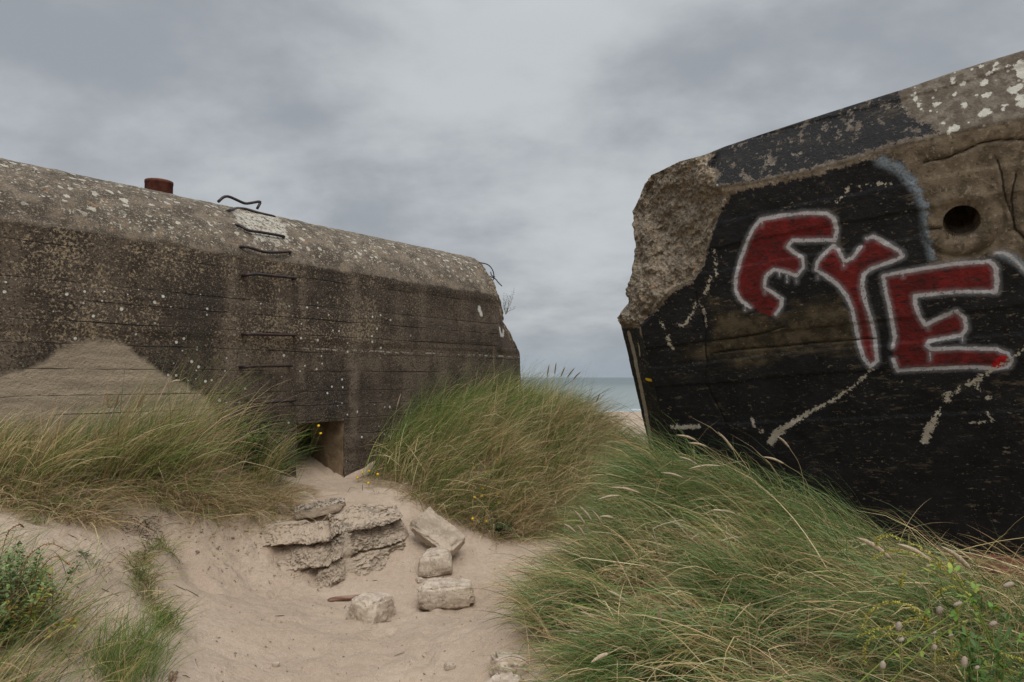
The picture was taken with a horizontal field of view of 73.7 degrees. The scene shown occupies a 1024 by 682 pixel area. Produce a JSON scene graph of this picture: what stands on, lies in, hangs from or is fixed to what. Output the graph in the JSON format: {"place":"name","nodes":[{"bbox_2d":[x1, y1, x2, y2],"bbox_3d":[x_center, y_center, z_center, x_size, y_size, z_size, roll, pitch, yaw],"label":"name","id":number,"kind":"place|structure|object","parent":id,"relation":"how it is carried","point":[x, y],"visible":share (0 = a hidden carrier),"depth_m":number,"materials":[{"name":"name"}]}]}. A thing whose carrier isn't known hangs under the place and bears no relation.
{"place":"outdoors","nodes":[
{"label":"outdoors","id":0,"kind":"place"},
{"bbox_2d":[0,412,1023,681],"bbox_3d":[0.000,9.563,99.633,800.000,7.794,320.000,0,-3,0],"label":"sand ground","id":1,"kind":"structure","parent":0,"point":[284,618],"depth_m":4.25,"materials":[{"name":"beige sand"}]},
{"bbox_2d":[0,490,66,527],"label":"grass tuft","id":2,"kind":"object","parent":1,"relation":"on","point":[34,513],"visible":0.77,"depth_m":4.07,"materials":[{"name":"green plant"}]},
{"bbox_2d":[0,523,85,648],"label":"leafy bush","id":3,"kind":"object","parent":1,"relation":"on","point":[9,565],"visible":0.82,"depth_m":2.87,"materials":[{"name":"green plant"}]},
{"bbox_2d":[0,533,98,572],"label":"grass tuft","id":4,"kind":"object","parent":1,"relation":"on","point":[53,553],"visible":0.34,"depth_m":3.42,"materials":[{"name":"green plant"}]},
{"bbox_2d":[0,496,165,681],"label":"dune grass","id":5,"kind":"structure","parent":1,"relation":"on","point":[31,656],"depth_m":2.82,"materials":[{"name":"green plant"}]},
{"bbox_2d":[106,392,111,450],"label":"seed head","id":6,"kind":"object","parent":1,"relation":"on","point":[108,404],"visible":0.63,"depth_m":4.91},
{"bbox_2d":[109,393,118,441],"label":"seed head","id":7,"kind":"object","parent":1,"relation":"on","point":[115,408],"visible":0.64,"depth_m":4.91},
{"bbox_2d":[48,579,206,681],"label":"grass tuft","id":8,"kind":"object","parent":1,"relation":"on","point":[129,660],"visible":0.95,"depth_m":3.03,"materials":[{"name":"green plant"}]},
{"bbox_2d":[127,393,144,479],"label":"seed head","id":9,"kind":"object","parent":1,"relation":"on","point":[140,400],"visible":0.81,"depth_m":4.97},
{"bbox_2d":[120,511,161,541],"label":"exposed roots","id":10,"kind":"object","parent":1,"relation":"attached to","point":[145,526],"visible":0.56,"depth_m":4.76,"materials":[{"name":"brown plant"}]},
{"bbox_2d":[115,527,208,631],"bbox_3d":[-2.150,1.409,4.053,0.682,0.428,1.528,2,-3,-28],"label":"grass tuft","id":11,"kind":"object","parent":1,"relation":"on","point":[145,561],"visible":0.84,"depth_m":4.01,"materials":[{"name":"green plant"}]},
{"bbox_2d":[0,320,337,559],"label":"dune grass","id":12,"kind":"structure","parent":1,"relation":"on","point":[149,463],"depth_m":5.06,"materials":[{"name":"green plant"}]},
{"bbox_2d":[168,671,173,681],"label":"twig","id":13,"kind":"object","parent":1,"relation":"on","point":[171,674],"visible":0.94,"depth_m":3.10,"materials":[{"name":"brown wood"}]},
{"bbox_2d":[172,671,177,681],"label":"twig","id":14,"kind":"object","parent":1,"relation":"on","point":[174,677],"visible":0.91,"depth_m":3.11,"materials":[{"name":"brown wood"}]},
{"bbox_2d":[172,377,187,491],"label":"seed head","id":15,"kind":"object","parent":1,"relation":"on","point":[187,407],"visible":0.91,"depth_m":5.30},
{"bbox_2d":[230,418,283,485],"bbox_3d":[-2.335,1.000,6.222,0.448,0.653,0.365,0,-3,0],"label":"leafy weed","id":16,"kind":"object","parent":1,"relation":"on","point":[257,449],"visible":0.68,"depth_m":6.25,"materials":[{"name":"green plant"}]},
{"bbox_2d":[0,158,520,477],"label":"bunker","id":17,"kind":"object","parent":1,"relation":"on","point":[96,275],"visible":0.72,"depth_m":6.42,"materials":[{"name":"concrete"}]},
{"bbox_2d":[503,291,514,313],"bbox_3d":[-0.051,-0.590,10.154,0.198,0.391,0.105,0,-3,0],"label":"dry weed","id":18,"kind":"object","parent":17,"relation":"attached to","point":[504,307],"visible":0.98,"depth_m":10.15,"materials":[{"name":"grey plant"}]},
{"bbox_2d":[122,499,420,601],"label":"crumbs","id":19,"kind":"object","parent":1,"relation":"on","point":[197,551],"visible":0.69,"depth_m":5.12,"materials":[{"name":"beige sand"}]},
{"bbox_2d":[272,661,279,666],"bbox_3d":[-1.256,1.717,3.630,0.037,0.024,0.027,1,-3,-17],"label":"pebble","id":20,"kind":"object","parent":1,"relation":"on","point":[275,663],"visible":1,"depth_m":3.62,"materials":[{"name":"stone"}]},
{"bbox_2d":[6,511,550,681],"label":"sand litter","id":21,"kind":"object","parent":1,"relation":"on","point":[230,606],"visible":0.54,"depth_m":4.07,"materials":[{"name":"brown plant"}]},
{"bbox_2d":[283,491,316,510],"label":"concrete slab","id":22,"kind":"structure","parent":1,"relation":"on","point":[309,495],"depth_m":6.15,"materials":[{"name":"beige concrete"}]},
{"bbox_2d":[260,504,408,590],"bbox_3d":[-1.495,1.701,5.696,1.350,0.658,1.308,0,-3,0],"label":"rubble ledge","id":23,"kind":"object","parent":1,"relation":"on","point":[329,550],"visible":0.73,"depth_m":5.43,"materials":[{"name":"concrete"}]},
{"bbox_2d":[294,497,345,519],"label":"concrete slab","id":24,"kind":"structure","parent":23,"relation":"on","point":[331,505],"depth_m":5.82,"materials":[{"name":"beige concrete"}]},
{"bbox_2d":[327,594,359,601],"bbox_3d":[-1.201,1.860,4.939,0.261,0.041,0.042,1,-3,-12],"label":"stick","id":25,"kind":"object","parent":1,"relation":"on","point":[342,598],"visible":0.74,"depth_m":4.92,"materials":[{"name":"brown wood"}]},
{"bbox_2d":[346,592,395,624],"bbox_3d":[-0.953,1.808,4.611,0.235,0.181,0.279,2,0,34],"label":"stone block","id":26,"kind":"object","parent":1,"relation":"on","point":[370,608],"depth_m":4.54,"materials":[{"name":"beige stone"}]},
{"bbox_2d":[415,577,423,582],"bbox_3d":[-0.717,1.855,5.301,0.049,0.030,0.069,2,-4,-30],"label":"stone","id":27,"kind":"object","parent":1,"relation":"on","point":[419,579],"visible":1,"depth_m":5.28,"materials":[{"name":"beige stone"}]},
{"bbox_2d":[418,546,452,576],"bbox_3d":[-0.613,1.761,5.457,0.269,0.191,0.218,-4,0,-4],"label":"stone block","id":28,"kind":"object","parent":1,"relation":"on","point":[436,561],"depth_m":5.37,"materials":[{"name":"beige stone"}]},
{"bbox_2d":[409,507,465,555],"bbox_3d":[-0.624,1.611,5.723,0.465,0.113,0.262,30,44,28],"label":"concrete slab","id":29,"kind":"object","parent":1,"relation":"on","point":[429,526],"depth_m":5.69,"materials":[{"name":"beige concrete"}]},
{"bbox_2d":[418,577,474,611],"bbox_3d":[-0.474,1.822,4.935,0.411,0.178,0.237,-2,2,-6],"label":"stone block","id":30,"kind":"object","parent":1,"relation":"on","point":[434,593],"depth_m":4.84,"materials":[{"name":"beige stone"}]},
{"bbox_2d":[444,661,455,669],"bbox_3d":[-0.334,1.748,3.675,0.058,0.036,0.042,1,-3,-17],"label":"pebble","id":31,"kind":"object","parent":1,"relation":"on","point":[449,665],"visible":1,"depth_m":3.66,"materials":[{"name":"stone"}]},
{"bbox_2d":[348,350,650,547],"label":"dune grass","id":32,"kind":"structure","parent":1,"relation":"on","point":[463,429],"depth_m":7.07,"materials":[{"name":"green plant"}]},
{"bbox_2d":[484,672,522,681],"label":"stone","id":33,"kind":"object","parent":1,"relation":"on","point":[503,677],"visible":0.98,"depth_m":3.42,"materials":[{"name":"beige stone"}]},
{"bbox_2d":[492,518,514,538],"bbox_3d":[-0.073,1.703,6.185,0.216,0.189,0.229,-1,-3,18],"label":"green plant","id":34,"kind":"object","parent":1,"relation":"on","point":[502,528],"visible":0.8,"depth_m":6.17,"materials":[{"name":"green plant"}]},
{"bbox_2d":[489,651,532,677],"bbox_3d":[-0.007,1.712,3.557,0.211,0.153,0.199,12,-2,-19],"label":"stone","id":35,"kind":"object","parent":1,"relation":"on","point":[509,664],"visible":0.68,"depth_m":3.51,"materials":[{"name":"beige stone"}]},
{"bbox_2d":[564,524,603,571],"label":"seed head","id":36,"kind":"object","parent":1,"relation":"on","point":[570,528],"visible":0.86,"depth_m":4.12},
{"bbox_2d":[565,630,609,638],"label":"seed head","id":37,"kind":"object","parent":1,"relation":"on","point":[574,631],"visible":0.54,"depth_m":3.10},
{"bbox_2d":[577,525,599,565],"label":"seed head","id":38,"kind":"object","parent":1,"relation":"on","point":[581,531],"visible":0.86,"depth_m":4.12},
{"bbox_2d":[573,509,609,557],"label":"seed head","id":39,"kind":"object","parent":1,"relation":"on","point":[580,517],"visible":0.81,"depth_m":4.22},
{"bbox_2d":[579,506,614,560],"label":"seed head","id":40,"kind":"object","parent":1,"relation":"on","point":[586,513],"visible":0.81,"depth_m":4.22},
{"bbox_2d":[592,510,611,546],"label":"seed head","id":41,"kind":"object","parent":1,"relation":"on","point":[598,518],"visible":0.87,"depth_m":4.22},
{"bbox_2d":[591,646,643,681],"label":"seed head","id":42,"kind":"object","parent":1,"relation":"on","point":[600,656],"visible":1,"depth_m":2.71},
{"bbox_2d":[600,515,638,551],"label":"seed head","id":43,"kind":"object","parent":1,"relation":"on","point":[608,516],"visible":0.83,"depth_m":4.22},
{"bbox_2d":[607,590,634,608],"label":"seed head","id":44,"kind":"object","parent":1,"relation":"on","point":[614,593],"visible":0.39,"depth_m":3.40},
{"bbox_2d":[607,512,639,556],"bbox_3d":[0.754,1.377,4.617,0.266,0.407,0.254,0,-3,0],"label":"leafy weed","id":45,"kind":"object","parent":1,"relation":"on","point":[619,538],"visible":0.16,"depth_m":4.62,"materials":[{"name":"green plant"}]},
{"bbox_2d":[599,495,651,513],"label":"seed head","id":46,"kind":"object","parent":1,"relation":"on","point":[607,496],"visible":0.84,"depth_m":4.62},
{"bbox_2d":[623,565,660,596],"bbox_3d":[0.784,1.435,4.066,0.237,0.194,0.187,0,-3,0],"label":"leafy weed","id":47,"kind":"object","parent":1,"relation":"on","point":[643,578],"visible":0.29,"depth_m":4.07,"materials":[{"name":"green plant"}]},
{"bbox_2d":[611,487,672,518],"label":"seed head","id":48,"kind":"object","parent":1,"relation":"on","point":[628,489],"visible":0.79,"depth_m":4.62},
{"bbox_2d":[656,610,667,652],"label":"seed head","id":49,"kind":"object","parent":1,"relation":"on","point":[659,616],"visible":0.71,"depth_m":2.91},
{"bbox_2d":[652,519,682,592],"bbox_3d":[0.889,1.244,3.910,0.178,0.444,0.065,0,-3,0],"label":"dry stalk","id":50,"kind":"object","parent":1,"relation":"on","point":[657,544],"visible":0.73,"depth_m":3.91,"materials":[{"name":"beige plant"}]},
{"bbox_2d":[662,642,701,681],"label":"leafy weed","id":51,"kind":"object","parent":1,"relation":"on","point":[680,672],"visible":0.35,"depth_m":2.91,"materials":[{"name":"green plant"}]},
{"bbox_2d":[663,472,719,515],"bbox_3d":[1.292,1.151,4.778,0.548,0.480,0.041,1,-3,-22],"label":"seed head","id":52,"kind":"object","parent":1,"relation":"on","point":[674,474],"visible":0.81,"depth_m":4.73},
{"bbox_2d":[673,520,726,564],"bbox_3d":[1.135,1.191,3.826,0.489,0.404,0.053,1,-3,-9],"label":"dry stalk","id":53,"kind":"object","parent":1,"relation":"on","point":[694,536],"visible":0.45,"depth_m":3.81,"materials":[{"name":"beige plant"}]},
{"bbox_2d":[680,457,722,494],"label":"seed head","id":54,"kind":"object","parent":1,"relation":"on","point":[696,464],"visible":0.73,"depth_m":4.74},
{"bbox_2d":[678,435,728,497],"bbox_3d":[1.383,1.020,4.787,0.521,0.735,0.038,1,-3,-23],"label":"seed head","id":55,"kind":"object","parent":1,"relation":"on","point":[688,437],"visible":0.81,"depth_m":4.75},
{"bbox_2d":[691,442,731,502],"bbox_3d":[1.429,1.046,4.790,0.452,0.681,0.029,2,-3,-26],"label":"seed head","id":56,"kind":"object","parent":1,"relation":"on","point":[700,444],"visible":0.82,"depth_m":4.75},
{"bbox_2d":[689,461,753,490],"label":"seed head","id":57,"kind":"object","parent":1,"relation":"on","point":[710,465],"visible":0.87,"depth_m":4.69},
{"bbox_2d":[717,536,751,542],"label":"seed head","id":58,"kind":"object","parent":1,"relation":"on","point":[731,538],"visible":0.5,"depth_m":3.82},
{"bbox_2d":[718,432,751,489],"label":"seed head","id":59,"kind":"object","parent":1,"relation":"on","point":[726,440],"visible":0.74,"depth_m":4.64},
{"bbox_2d":[713,509,759,523],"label":"seed head","id":60,"kind":"object","parent":1,"relation":"on","point":[729,512],"visible":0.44,"depth_m":4.12},
{"bbox_2d":[455,399,1023,681],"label":"dune grass","id":61,"kind":"structure","parent":1,"relation":"on","point":[834,565],"depth_m":3.33,"materials":[{"name":"green plant"}]},
{"bbox_2d":[764,457,813,515],"bbox_3d":[1.901,1.116,4.582,0.514,0.694,0.036,1,-3,-23],"label":"seed head","id":62,"kind":"object","parent":61,"relation":"attached to","point":[774,459],"visible":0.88,"depth_m":4.54},
{"bbox_2d":[777,436,807,502],"bbox_3d":[1.931,1.041,4.594,0.396,0.817,0.021,2,-4,-30],"label":"seed head","id":63,"kind":"object","parent":61,"relation":"on","point":[784,442],"visible":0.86,"depth_m":4.55},
{"bbox_2d":[617,50,1023,558],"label":"graffiti block","id":64,"kind":"structure","parent":1,"relation":"on","point":[840,292],"depth_m":5.12,"materials":[{"name":"concrete"}]},
{"bbox_2d":[879,661,885,681],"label":"fluffy seed head","id":65,"kind":"object","parent":1,"relation":"on","point":[882,664],"visible":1,"depth_m":2.05},
{"bbox_2d":[895,621,901,679],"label":"fluffy seed head","id":66,"kind":"object","parent":1,"relation":"on","point":[898,626],"visible":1,"depth_m":2.15},
{"bbox_2d":[857,537,942,658],"bbox_3d":[1.450,1.020,2.486,0.490,0.645,0.033,1,-3,-24],"label":"seed head","id":67,"kind":"object","parent":1,"relation":"on","point":[877,548],"visible":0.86,"depth_m":2.44},
{"bbox_2d":[898,637,903,681],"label":"fluffy seed head","id":68,"kind":"object","parent":1,"relation":"on","point":[901,639],"visible":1,"depth_m":2.15},
{"bbox_2d":[926,564,932,681],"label":"fluffy seed head","id":69,"kind":"object","parent":1,"relation":"on","point":[928,566],"visible":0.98,"depth_m":2.27},
{"bbox_2d":[932,644,936,681],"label":"fluffy seed head","id":70,"kind":"object","parent":1,"relation":"on","point":[934,647],"visible":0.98,"depth_m":2.15},
{"bbox_2d":[932,631,936,681],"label":"fluffy seed head","id":71,"kind":"object","parent":1,"relation":"on","point":[934,632],"visible":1,"depth_m":2.16},
{"bbox_2d":[897,543,978,654],"bbox_3d":[1.585,1.010,2.487,0.479,0.580,0.031,1,-3,-25],"label":"seed head","id":72,"kind":"object","parent":1,"relation":"on","point":[912,549],"visible":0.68,"depth_m":2.43},
{"bbox_2d":[936,606,943,681],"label":"fluffy seed head","id":73,"kind":"object","parent":1,"relation":"on","point":[939,612],"visible":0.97,"depth_m":2.26},
{"bbox_2d":[857,534,1023,681],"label":"flowering weed","id":74,"kind":"object","parent":1,"relation":"on","point":[955,611],"visible":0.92,"depth_m":2.19,"materials":[{"name":"green plant"}]},
{"bbox_2d":[948,634,952,681],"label":"fluffy seed head","id":75,"kind":"object","parent":1,"relation":"on","point":[949,635],"visible":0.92,"depth_m":2.16},
{"bbox_2d":[953,601,962,680],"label":"fluffy seed head","id":76,"kind":"object","parent":1,"relation":"on","point":[958,603],"visible":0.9,"depth_m":2.36},
{"bbox_2d":[961,656,967,681],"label":"fluffy seed head","id":77,"kind":"object","parent":1,"relation":"on","point":[964,661],"visible":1,"depth_m":2.05},
{"bbox_2d":[941,546,1007,659],"bbox_3d":[1.716,1.012,2.488,0.433,0.564,0.030,2,-3,-28],"label":"seed head","id":78,"kind":"object","parent":1,"relation":"on","point":[959,558],"visible":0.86,"depth_m":2.43},
{"bbox_2d":[951,612,1023,681],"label":"leafy weed","id":79,"kind":"object","parent":1,"relation":"on","point":[982,676],"visible":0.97,"depth_m":2.10,"materials":[{"name":"green plant"}]},
{"bbox_2d":[989,621,996,678],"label":"fluffy seed head","id":80,"kind":"object","parent":1,"relation":"on","point":[992,623],"visible":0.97,"depth_m":2.16},
{"bbox_2d":[964,552,1023,597],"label":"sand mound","id":81,"kind":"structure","parent":1,"relation":"on","point":[995,563],"depth_m":3.85,"materials":[{"name":"beige sand"}]},
{"bbox_2d":[1003,582,1013,673],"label":"fluffy seed head","id":82,"kind":"object","parent":1,"relation":"on","point":[1007,584],"visible":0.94,"depth_m":2.36},
{"bbox_2d":[0,0,1023,376],"label":"sky","id":83,"kind":"structure","parent":0,"point":[523,139],"materials":[{"name":"grey"}]},
{"bbox_2d":[521,377,640,411],"bbox_3d":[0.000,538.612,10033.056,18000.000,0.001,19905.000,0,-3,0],"label":"sea","id":84,"kind":"structure","parent":0,"point":[627,387],"depth_m":340.81,"materials":[{"name":"liquid"}]}
]}

